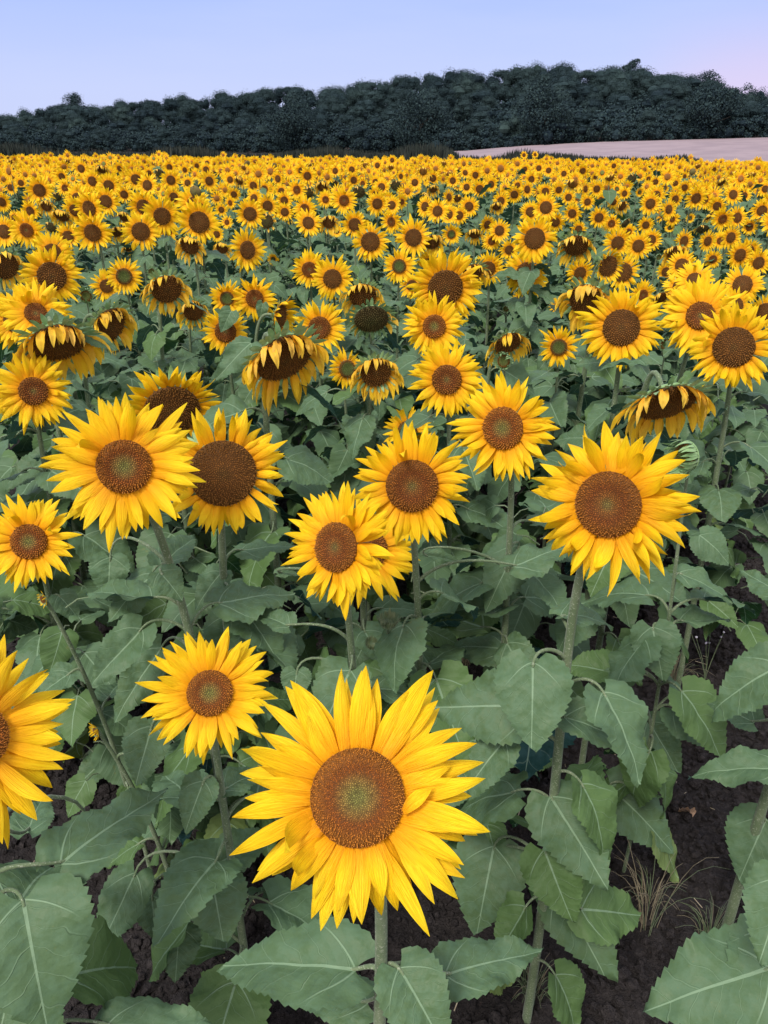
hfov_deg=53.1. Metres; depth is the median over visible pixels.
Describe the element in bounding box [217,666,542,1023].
sunflower
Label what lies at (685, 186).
sunflower
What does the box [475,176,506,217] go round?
sunflower
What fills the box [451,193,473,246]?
sunflower
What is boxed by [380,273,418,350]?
sunflower
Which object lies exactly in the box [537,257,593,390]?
sunflower
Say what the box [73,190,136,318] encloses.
sunflower
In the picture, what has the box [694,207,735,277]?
sunflower
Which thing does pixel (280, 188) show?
sunflower
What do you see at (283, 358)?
sunflower
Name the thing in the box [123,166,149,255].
sunflower
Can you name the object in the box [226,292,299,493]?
sunflower
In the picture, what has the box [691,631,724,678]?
wildflower
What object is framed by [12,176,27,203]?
sunflower
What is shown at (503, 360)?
sunflower
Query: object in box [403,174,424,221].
sunflower
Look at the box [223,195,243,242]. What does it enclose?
sunflower
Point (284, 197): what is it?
sunflower
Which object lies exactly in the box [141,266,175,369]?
sunflower
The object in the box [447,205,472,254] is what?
sunflower
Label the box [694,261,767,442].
sunflower
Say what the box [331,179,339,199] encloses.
sunflower
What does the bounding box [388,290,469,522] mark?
sunflower
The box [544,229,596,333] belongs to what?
sunflower
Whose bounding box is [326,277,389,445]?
sunflower
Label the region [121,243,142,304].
sunflower
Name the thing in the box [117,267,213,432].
sunflower
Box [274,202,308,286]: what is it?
sunflower
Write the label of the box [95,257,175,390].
sunflower
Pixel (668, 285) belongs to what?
sunflower
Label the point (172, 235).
sunflower
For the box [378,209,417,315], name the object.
sunflower
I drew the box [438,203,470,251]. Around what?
sunflower
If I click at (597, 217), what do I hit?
sunflower
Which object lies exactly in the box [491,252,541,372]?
sunflower
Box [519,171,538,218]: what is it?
sunflower
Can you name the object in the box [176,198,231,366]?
sunflower
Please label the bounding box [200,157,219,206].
sunflower
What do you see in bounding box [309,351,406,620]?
sunflower
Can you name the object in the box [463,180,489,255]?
sunflower
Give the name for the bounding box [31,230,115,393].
sunflower
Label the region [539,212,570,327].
sunflower
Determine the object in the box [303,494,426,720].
sunflower
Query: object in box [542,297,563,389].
sunflower
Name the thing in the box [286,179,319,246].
sunflower
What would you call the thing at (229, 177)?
sunflower
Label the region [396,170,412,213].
sunflower
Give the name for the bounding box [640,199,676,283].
sunflower
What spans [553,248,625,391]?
sunflower
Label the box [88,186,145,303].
sunflower
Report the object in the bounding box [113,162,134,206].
sunflower
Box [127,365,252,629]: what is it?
sunflower
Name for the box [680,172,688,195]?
sunflower
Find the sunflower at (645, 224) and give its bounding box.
[634,217,654,292]
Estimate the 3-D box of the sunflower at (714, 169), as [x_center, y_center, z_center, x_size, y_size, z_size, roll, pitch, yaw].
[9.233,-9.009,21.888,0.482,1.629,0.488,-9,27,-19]
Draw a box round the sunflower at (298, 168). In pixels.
[292,162,308,202]
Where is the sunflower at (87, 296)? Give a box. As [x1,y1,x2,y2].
[75,285,117,400]
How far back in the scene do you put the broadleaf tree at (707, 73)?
191.32 m
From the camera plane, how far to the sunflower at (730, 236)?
6.73 m
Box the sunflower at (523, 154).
[520,151,527,157]
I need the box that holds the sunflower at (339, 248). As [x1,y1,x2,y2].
[324,224,353,340]
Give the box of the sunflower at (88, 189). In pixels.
[80,185,106,257]
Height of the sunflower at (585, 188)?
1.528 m
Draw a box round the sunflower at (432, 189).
[420,183,440,234]
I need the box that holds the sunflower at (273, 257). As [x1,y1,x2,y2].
[267,253,290,316]
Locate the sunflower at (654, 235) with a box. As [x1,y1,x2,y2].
[631,227,661,291]
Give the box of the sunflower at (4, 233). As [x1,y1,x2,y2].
[0,215,25,296]
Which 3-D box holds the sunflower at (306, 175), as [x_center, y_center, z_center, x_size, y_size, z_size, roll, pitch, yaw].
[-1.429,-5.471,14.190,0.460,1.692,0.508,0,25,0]
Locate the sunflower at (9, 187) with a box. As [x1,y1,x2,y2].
[3,180,22,215]
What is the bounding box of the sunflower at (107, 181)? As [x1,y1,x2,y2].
[96,172,129,259]
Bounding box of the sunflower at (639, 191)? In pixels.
[625,187,644,234]
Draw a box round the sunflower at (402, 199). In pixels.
[385,193,408,278]
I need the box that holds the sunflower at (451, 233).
[437,223,461,269]
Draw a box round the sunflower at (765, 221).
[751,212,767,301]
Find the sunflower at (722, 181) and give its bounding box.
[705,176,727,213]
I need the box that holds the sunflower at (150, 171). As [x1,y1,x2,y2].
[145,167,161,198]
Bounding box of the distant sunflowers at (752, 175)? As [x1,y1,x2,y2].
[0,150,767,273]
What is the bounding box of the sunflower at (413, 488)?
[353,420,566,848]
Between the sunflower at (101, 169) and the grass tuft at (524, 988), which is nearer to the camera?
the grass tuft at (524, 988)
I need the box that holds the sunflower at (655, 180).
[636,175,661,231]
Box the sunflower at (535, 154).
[530,151,537,159]
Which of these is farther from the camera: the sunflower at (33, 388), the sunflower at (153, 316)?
the sunflower at (153, 316)
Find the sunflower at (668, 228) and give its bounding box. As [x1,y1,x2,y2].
[652,224,676,291]
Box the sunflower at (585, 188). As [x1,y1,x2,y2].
[564,180,589,223]
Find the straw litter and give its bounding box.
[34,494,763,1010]
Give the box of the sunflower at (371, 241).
[352,220,402,358]
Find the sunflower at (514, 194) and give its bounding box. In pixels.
[503,185,522,240]
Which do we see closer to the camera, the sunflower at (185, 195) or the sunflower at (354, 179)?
the sunflower at (185, 195)
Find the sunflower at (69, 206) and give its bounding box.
[61,196,104,309]
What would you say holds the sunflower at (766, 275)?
on the ground at (486, 1008)
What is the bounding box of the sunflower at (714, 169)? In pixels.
[710,165,718,176]
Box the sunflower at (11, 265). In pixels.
[0,245,27,424]
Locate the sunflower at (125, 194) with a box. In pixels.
[115,185,132,241]
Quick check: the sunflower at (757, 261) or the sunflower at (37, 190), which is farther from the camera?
the sunflower at (37, 190)
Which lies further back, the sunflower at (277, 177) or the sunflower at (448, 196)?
the sunflower at (277, 177)
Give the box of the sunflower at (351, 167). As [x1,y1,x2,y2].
[345,162,357,187]
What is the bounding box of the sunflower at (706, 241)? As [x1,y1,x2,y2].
[693,230,716,269]
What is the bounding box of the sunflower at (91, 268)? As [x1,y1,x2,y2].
[74,223,95,279]
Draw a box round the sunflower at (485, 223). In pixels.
[469,215,498,315]
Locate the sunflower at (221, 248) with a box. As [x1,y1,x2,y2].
[210,241,242,308]
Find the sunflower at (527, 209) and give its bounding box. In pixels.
[515,199,538,254]
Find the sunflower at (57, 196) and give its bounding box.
[50,191,63,209]
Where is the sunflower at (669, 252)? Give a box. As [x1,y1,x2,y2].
[622,242,689,395]
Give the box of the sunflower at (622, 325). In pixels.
[533,281,662,599]
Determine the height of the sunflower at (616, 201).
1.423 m
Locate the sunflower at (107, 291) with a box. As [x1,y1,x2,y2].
[89,268,138,379]
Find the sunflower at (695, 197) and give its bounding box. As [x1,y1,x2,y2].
[675,186,708,251]
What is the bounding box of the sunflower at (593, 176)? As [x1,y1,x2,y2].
[588,173,598,214]
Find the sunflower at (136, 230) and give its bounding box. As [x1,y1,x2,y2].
[120,211,176,365]
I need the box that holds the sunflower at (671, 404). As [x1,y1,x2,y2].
[554,355,721,763]
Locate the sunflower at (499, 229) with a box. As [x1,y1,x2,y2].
[481,218,511,345]
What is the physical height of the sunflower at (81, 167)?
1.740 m
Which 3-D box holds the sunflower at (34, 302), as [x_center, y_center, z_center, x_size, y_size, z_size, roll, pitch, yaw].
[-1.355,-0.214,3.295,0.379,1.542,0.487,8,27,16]
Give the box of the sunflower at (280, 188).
[273,183,292,260]
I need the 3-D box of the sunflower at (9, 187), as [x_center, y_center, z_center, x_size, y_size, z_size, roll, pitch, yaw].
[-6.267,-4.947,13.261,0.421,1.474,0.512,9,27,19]
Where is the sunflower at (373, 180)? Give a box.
[365,176,381,209]
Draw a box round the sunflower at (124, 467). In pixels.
[39,392,294,838]
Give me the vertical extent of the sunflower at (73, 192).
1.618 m
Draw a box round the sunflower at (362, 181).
[356,177,371,221]
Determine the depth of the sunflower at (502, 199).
10.13 m
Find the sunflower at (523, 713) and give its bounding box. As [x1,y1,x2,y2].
[434,421,701,1023]
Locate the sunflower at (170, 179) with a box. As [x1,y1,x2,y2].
[160,168,181,237]
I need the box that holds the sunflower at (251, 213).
[229,196,278,333]
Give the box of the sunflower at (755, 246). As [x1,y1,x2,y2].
[734,237,761,306]
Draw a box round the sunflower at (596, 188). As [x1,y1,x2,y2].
[583,180,604,228]
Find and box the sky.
[0,0,767,117]
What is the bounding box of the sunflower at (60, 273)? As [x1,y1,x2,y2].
[17,244,105,409]
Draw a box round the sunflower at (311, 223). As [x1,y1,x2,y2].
[288,208,325,314]
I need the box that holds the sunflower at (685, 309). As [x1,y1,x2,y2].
[617,272,743,549]
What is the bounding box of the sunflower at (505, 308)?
[481,304,511,385]
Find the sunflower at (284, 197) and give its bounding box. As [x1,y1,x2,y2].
[273,190,301,284]
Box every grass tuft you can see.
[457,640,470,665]
[512,954,553,1005]
[612,833,730,936]
[620,861,685,910]
[667,654,711,682]
[676,890,737,933]
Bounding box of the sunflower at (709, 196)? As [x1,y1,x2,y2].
[683,187,714,250]
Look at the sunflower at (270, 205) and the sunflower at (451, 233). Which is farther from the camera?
the sunflower at (270, 205)
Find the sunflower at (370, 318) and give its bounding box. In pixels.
[328,298,398,465]
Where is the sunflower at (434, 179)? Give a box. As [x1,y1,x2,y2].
[426,171,442,231]
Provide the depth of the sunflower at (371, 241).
5.20 m
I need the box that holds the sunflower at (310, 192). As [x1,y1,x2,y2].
[303,185,321,259]
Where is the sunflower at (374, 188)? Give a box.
[367,186,382,224]
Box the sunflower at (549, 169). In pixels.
[542,164,554,187]
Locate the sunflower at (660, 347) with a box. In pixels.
[629,336,669,433]
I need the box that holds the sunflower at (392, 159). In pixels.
[388,154,396,185]
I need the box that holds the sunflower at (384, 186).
[372,178,389,230]
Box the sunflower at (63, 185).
[55,179,74,223]
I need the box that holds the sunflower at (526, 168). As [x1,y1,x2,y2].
[517,164,529,212]
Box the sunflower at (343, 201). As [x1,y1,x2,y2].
[330,186,369,264]
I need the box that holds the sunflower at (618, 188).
[602,183,621,216]
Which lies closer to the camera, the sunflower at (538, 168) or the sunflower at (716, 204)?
the sunflower at (716, 204)
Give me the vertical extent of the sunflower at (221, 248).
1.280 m
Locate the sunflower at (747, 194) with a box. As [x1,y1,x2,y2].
[726,188,751,231]
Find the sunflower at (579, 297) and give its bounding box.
[523,276,622,568]
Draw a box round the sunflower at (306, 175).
[298,166,318,228]
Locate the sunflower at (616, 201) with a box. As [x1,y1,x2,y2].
[596,195,620,241]
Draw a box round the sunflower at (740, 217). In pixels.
[709,206,748,279]
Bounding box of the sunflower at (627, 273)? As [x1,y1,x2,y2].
[588,253,640,389]
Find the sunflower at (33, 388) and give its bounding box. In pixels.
[0,351,134,687]
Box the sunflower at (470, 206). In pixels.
[458,194,483,250]
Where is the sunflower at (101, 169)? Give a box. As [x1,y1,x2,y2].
[94,164,110,174]
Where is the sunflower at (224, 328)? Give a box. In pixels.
[199,305,273,513]
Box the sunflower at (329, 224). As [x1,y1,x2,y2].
[314,213,345,262]
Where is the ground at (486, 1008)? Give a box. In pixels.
[0,116,767,1023]
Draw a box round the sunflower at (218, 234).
[209,227,238,276]
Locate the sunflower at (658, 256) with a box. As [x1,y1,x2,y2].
[636,253,663,286]
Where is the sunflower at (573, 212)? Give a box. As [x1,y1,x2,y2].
[558,203,583,282]
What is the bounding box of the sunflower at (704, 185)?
[684,180,710,247]
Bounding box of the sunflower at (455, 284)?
[397,246,494,440]
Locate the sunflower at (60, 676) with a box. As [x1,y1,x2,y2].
[37,591,155,884]
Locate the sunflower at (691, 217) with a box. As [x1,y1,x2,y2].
[672,214,694,249]
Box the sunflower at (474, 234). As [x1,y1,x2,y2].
[461,226,491,355]
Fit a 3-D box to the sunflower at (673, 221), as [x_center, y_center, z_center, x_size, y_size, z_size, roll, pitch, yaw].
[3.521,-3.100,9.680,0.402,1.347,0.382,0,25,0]
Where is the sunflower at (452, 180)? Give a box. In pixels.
[443,172,460,217]
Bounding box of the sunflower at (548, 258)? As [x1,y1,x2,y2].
[543,227,556,289]
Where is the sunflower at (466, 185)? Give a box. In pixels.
[459,179,472,227]
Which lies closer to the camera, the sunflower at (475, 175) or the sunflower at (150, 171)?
the sunflower at (475, 175)
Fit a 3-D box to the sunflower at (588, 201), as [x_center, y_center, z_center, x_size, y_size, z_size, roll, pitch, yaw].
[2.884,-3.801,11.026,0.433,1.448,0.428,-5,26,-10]
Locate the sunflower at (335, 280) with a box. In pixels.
[302,255,363,428]
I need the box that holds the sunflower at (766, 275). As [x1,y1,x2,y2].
[756,245,767,299]
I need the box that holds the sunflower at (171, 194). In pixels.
[158,186,183,273]
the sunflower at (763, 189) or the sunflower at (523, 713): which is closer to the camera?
the sunflower at (523, 713)
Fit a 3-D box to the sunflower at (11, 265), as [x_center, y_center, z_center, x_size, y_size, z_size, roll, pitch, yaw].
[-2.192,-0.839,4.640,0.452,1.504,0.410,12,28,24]
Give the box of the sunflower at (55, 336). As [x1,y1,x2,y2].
[5,308,118,626]
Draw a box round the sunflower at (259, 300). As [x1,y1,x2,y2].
[222,272,297,446]
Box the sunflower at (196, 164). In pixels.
[192,160,200,184]
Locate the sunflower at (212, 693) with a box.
[96,626,332,1023]
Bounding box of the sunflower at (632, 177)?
[619,172,637,222]
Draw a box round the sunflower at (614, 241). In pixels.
[596,226,631,289]
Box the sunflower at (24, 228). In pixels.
[8,207,78,298]
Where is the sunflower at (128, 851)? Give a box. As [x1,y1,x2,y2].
[88,723,193,870]
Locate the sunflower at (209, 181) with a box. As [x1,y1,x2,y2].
[199,169,218,210]
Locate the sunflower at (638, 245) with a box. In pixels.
[615,230,652,373]
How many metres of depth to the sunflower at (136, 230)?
5.52 m
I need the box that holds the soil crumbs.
[0,481,767,1023]
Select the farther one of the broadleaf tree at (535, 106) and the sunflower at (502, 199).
the broadleaf tree at (535, 106)
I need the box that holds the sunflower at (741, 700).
[688,569,767,926]
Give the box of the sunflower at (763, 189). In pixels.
[740,180,767,234]
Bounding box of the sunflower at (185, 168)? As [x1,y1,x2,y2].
[179,164,189,190]
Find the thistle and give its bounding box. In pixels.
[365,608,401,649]
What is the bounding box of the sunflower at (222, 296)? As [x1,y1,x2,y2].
[198,279,244,403]
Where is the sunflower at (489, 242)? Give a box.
[480,232,501,332]
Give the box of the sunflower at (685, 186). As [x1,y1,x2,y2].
[678,180,695,228]
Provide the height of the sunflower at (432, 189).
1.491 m
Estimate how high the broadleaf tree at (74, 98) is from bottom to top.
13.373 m
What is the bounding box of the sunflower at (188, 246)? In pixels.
[175,233,224,406]
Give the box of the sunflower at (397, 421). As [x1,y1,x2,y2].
[354,407,478,622]
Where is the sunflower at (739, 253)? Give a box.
[710,239,762,287]
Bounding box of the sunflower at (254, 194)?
[243,188,278,275]
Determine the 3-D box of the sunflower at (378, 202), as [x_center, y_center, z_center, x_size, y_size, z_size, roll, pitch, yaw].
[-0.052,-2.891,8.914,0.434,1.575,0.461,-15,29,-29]
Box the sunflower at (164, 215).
[139,194,204,350]
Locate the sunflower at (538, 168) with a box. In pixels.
[533,162,545,200]
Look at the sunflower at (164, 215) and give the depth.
6.00 m
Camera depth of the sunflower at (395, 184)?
12.60 m
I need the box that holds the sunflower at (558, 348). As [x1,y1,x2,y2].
[513,325,586,547]
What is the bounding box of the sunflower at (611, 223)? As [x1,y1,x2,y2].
[590,214,620,288]
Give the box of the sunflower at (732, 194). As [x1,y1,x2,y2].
[700,183,742,247]
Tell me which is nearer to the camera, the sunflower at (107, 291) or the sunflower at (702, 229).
the sunflower at (107, 291)
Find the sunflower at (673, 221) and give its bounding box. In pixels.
[650,211,680,268]
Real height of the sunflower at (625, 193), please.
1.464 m
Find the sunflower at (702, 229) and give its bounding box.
[693,222,711,265]
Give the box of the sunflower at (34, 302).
[0,277,96,573]
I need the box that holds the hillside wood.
[0,59,767,152]
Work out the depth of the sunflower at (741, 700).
1.70 m
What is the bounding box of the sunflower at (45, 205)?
[38,198,77,256]
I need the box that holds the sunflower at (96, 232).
[71,211,131,359]
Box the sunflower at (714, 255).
[704,249,722,282]
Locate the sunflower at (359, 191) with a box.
[341,183,370,265]
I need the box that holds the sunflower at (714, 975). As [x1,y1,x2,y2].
[642,859,767,1023]
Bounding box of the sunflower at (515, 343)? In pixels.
[438,328,534,555]
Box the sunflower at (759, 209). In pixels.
[737,198,767,258]
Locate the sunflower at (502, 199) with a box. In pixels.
[478,191,509,247]
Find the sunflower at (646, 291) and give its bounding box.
[623,278,655,394]
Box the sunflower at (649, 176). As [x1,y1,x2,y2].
[636,174,653,219]
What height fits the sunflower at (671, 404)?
1.541 m
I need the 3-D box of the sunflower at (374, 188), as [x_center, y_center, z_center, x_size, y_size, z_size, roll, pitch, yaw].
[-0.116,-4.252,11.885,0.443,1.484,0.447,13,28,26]
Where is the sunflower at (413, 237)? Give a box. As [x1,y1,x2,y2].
[386,214,432,353]
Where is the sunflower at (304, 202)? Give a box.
[286,194,324,300]
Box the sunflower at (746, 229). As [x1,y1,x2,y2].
[722,218,759,264]
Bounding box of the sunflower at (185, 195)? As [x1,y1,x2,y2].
[175,185,209,285]
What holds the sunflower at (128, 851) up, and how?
on the ground at (486, 1008)
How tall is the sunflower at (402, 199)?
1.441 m
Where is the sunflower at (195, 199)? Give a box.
[178,195,230,308]
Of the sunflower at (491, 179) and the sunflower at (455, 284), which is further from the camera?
the sunflower at (491, 179)
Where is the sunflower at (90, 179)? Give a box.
[83,169,110,243]
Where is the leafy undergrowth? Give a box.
[0,199,767,878]
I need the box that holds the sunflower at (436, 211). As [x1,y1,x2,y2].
[419,198,456,260]
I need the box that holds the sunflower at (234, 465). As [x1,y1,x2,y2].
[167,408,298,795]
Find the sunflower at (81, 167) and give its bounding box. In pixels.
[72,159,90,180]
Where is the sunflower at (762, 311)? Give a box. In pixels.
[724,294,767,487]
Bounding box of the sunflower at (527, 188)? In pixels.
[511,180,533,244]
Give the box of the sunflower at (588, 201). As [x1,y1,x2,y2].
[579,193,595,242]
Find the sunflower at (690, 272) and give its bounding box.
[648,259,715,385]
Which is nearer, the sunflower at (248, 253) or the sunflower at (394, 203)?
the sunflower at (248, 253)
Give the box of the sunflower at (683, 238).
[656,228,693,291]
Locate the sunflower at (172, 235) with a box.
[156,229,185,323]
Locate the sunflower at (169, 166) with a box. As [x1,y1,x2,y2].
[162,160,181,200]
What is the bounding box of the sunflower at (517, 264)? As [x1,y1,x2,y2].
[485,253,549,373]
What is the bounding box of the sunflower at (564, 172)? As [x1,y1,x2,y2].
[558,167,569,204]
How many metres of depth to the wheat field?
108.27 m
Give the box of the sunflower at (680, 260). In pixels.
[648,249,695,355]
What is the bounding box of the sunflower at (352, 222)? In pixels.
[327,209,381,302]
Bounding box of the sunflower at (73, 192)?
[64,185,101,292]
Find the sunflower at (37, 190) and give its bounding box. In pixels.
[23,174,66,225]
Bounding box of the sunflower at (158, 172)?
[152,167,165,194]
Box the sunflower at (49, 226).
[43,219,59,243]
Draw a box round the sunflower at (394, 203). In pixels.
[380,194,400,270]
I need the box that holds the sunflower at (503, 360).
[472,351,549,555]
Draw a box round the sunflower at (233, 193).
[226,186,249,249]
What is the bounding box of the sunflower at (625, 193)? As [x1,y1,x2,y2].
[614,186,632,222]
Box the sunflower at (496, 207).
[484,201,510,253]
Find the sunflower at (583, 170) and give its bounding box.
[575,164,590,189]
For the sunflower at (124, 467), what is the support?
on the ground at (486, 1008)
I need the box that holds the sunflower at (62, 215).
[49,207,95,323]
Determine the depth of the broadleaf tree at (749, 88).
189.38 m
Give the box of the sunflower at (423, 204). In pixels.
[417,195,443,259]
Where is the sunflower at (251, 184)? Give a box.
[244,176,261,227]
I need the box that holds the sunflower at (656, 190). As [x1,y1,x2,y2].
[646,185,668,263]
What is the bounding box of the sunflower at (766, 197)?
[746,194,767,247]
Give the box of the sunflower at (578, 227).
[569,220,586,263]
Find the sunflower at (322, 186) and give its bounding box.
[314,179,341,257]
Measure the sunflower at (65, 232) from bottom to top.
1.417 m
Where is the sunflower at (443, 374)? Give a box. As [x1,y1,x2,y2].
[399,339,513,638]
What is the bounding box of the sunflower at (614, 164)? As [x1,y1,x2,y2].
[608,160,618,170]
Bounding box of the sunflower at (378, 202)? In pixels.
[366,190,390,280]
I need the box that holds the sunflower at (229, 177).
[223,172,243,234]
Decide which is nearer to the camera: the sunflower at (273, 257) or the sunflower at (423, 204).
the sunflower at (273, 257)
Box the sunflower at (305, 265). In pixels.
[289,247,340,383]
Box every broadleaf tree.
[60,91,86,108]
[258,87,318,150]
[382,86,455,148]
[517,77,578,139]
[620,58,644,71]
[684,81,750,138]
[695,69,722,86]
[716,83,739,95]
[740,82,760,101]
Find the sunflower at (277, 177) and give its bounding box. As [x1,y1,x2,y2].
[271,170,290,232]
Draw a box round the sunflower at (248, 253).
[205,227,271,367]
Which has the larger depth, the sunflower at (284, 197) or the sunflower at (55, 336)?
the sunflower at (284, 197)
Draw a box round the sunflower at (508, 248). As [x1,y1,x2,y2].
[484,239,519,342]
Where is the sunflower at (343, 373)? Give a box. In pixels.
[296,347,378,606]
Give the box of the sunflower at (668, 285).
[628,272,684,413]
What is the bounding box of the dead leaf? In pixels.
[679,807,695,816]
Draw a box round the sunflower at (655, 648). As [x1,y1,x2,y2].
[571,439,755,881]
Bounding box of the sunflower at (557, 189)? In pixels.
[551,182,564,240]
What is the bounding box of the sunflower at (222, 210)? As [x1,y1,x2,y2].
[210,202,234,263]
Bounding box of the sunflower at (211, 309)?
[202,290,213,380]
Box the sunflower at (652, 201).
[635,192,663,286]
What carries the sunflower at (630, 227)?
on the ground at (486, 1008)
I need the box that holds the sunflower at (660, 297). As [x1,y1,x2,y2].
[627,289,670,394]
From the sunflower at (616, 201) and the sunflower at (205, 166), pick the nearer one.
the sunflower at (616, 201)
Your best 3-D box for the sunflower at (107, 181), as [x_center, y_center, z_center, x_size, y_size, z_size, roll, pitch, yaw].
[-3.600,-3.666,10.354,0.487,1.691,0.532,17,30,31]
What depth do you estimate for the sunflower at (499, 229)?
7.16 m
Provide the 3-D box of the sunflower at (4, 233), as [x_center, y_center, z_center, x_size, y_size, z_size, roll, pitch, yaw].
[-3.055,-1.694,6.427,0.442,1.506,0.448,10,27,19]
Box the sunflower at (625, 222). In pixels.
[605,215,631,291]
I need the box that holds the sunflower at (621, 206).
[597,199,629,285]
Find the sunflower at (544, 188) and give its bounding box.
[534,182,554,222]
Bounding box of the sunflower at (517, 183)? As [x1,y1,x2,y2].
[511,179,523,221]
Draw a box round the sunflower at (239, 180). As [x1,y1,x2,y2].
[233,175,246,207]
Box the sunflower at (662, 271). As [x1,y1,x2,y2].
[638,264,672,357]
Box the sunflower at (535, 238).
[490,214,561,406]
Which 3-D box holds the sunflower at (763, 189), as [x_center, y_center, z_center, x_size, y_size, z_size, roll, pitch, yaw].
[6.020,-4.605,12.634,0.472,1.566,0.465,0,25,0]
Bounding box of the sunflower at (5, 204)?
[0,192,32,277]
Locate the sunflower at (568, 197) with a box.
[548,189,575,266]
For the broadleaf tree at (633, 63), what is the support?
on the ground at (486, 1008)
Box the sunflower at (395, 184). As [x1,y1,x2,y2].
[384,178,408,228]
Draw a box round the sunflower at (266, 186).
[259,181,272,198]
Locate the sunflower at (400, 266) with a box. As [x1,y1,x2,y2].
[377,247,419,361]
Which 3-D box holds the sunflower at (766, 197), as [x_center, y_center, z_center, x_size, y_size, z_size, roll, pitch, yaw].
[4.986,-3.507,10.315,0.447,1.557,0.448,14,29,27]
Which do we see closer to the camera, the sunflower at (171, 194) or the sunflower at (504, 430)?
the sunflower at (504, 430)
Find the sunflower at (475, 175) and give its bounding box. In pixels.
[467,167,490,226]
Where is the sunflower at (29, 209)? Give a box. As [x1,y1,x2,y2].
[19,200,54,283]
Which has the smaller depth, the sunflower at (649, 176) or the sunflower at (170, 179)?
the sunflower at (170, 179)
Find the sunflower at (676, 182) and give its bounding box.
[656,177,683,220]
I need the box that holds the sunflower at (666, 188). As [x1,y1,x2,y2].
[659,184,668,206]
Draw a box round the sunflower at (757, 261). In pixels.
[743,249,767,302]
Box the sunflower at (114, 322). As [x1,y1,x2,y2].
[46,299,137,541]
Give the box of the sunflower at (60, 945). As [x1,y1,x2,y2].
[0,634,211,1023]
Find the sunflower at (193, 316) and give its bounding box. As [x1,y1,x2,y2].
[165,296,215,409]
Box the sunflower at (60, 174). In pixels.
[54,168,67,201]
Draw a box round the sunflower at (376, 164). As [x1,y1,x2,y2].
[372,158,382,170]
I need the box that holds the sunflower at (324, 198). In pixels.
[315,189,336,299]
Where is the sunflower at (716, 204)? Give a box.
[701,196,728,266]
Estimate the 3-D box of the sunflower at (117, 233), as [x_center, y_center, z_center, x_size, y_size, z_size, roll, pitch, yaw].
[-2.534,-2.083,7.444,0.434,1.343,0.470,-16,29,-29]
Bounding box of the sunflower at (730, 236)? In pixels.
[699,224,741,281]
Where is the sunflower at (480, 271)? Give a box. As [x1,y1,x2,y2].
[418,258,491,435]
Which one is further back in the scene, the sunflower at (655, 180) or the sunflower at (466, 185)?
the sunflower at (655, 180)
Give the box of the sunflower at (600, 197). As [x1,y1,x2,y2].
[589,194,603,231]
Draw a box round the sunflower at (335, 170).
[329,163,341,215]
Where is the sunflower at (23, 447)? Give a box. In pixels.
[0,292,75,577]
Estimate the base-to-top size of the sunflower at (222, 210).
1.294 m
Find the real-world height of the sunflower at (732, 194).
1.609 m
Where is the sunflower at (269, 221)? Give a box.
[256,211,294,282]
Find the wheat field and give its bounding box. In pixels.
[457,137,767,162]
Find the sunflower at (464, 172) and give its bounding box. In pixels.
[458,166,470,199]
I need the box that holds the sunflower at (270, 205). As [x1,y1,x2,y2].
[241,193,280,306]
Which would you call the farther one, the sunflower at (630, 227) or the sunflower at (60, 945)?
the sunflower at (630, 227)
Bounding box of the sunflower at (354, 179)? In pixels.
[342,171,367,232]
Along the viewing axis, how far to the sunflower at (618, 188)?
12.48 m
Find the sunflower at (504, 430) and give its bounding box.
[419,371,566,771]
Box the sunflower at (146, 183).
[136,173,161,253]
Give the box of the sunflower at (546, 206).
[530,192,562,326]
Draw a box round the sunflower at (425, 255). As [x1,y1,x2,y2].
[402,250,438,343]
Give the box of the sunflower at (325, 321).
[278,300,347,495]
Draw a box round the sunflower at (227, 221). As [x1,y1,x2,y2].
[220,215,234,274]
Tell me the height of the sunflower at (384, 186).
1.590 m
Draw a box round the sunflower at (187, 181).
[181,176,193,188]
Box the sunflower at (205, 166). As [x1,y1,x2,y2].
[199,162,216,211]
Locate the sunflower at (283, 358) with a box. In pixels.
[191,319,355,711]
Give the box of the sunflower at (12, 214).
[7,210,34,255]
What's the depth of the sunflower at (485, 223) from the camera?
8.21 m
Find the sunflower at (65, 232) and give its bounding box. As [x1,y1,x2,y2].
[56,223,100,302]
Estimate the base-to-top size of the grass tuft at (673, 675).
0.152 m
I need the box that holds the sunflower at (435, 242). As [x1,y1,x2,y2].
[406,231,454,308]
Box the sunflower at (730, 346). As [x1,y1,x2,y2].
[649,299,767,686]
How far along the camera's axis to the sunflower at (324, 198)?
10.27 m
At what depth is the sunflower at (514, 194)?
10.82 m
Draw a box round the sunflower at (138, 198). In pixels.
[125,189,176,307]
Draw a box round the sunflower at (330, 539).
[258,481,409,749]
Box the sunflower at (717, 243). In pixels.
[703,230,724,273]
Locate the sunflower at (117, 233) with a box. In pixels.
[100,225,139,303]
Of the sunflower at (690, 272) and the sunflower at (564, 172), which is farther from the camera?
the sunflower at (564, 172)
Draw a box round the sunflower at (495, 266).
[458,251,509,372]
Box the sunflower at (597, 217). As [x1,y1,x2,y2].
[566,206,608,331]
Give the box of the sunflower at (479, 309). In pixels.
[469,256,491,331]
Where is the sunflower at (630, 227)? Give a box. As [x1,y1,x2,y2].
[621,223,636,265]
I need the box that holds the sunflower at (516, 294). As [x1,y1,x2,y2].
[493,292,525,377]
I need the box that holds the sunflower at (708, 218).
[691,213,712,250]
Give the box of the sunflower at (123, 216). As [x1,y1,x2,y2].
[115,210,145,277]
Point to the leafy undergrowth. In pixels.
(80, 713)
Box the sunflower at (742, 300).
[692,287,752,508]
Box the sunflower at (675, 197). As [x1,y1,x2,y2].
[646,190,683,270]
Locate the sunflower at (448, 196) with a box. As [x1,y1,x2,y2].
[429,190,454,237]
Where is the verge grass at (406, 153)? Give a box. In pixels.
[0,141,698,162]
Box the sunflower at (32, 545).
[0,494,118,782]
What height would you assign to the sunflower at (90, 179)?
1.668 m

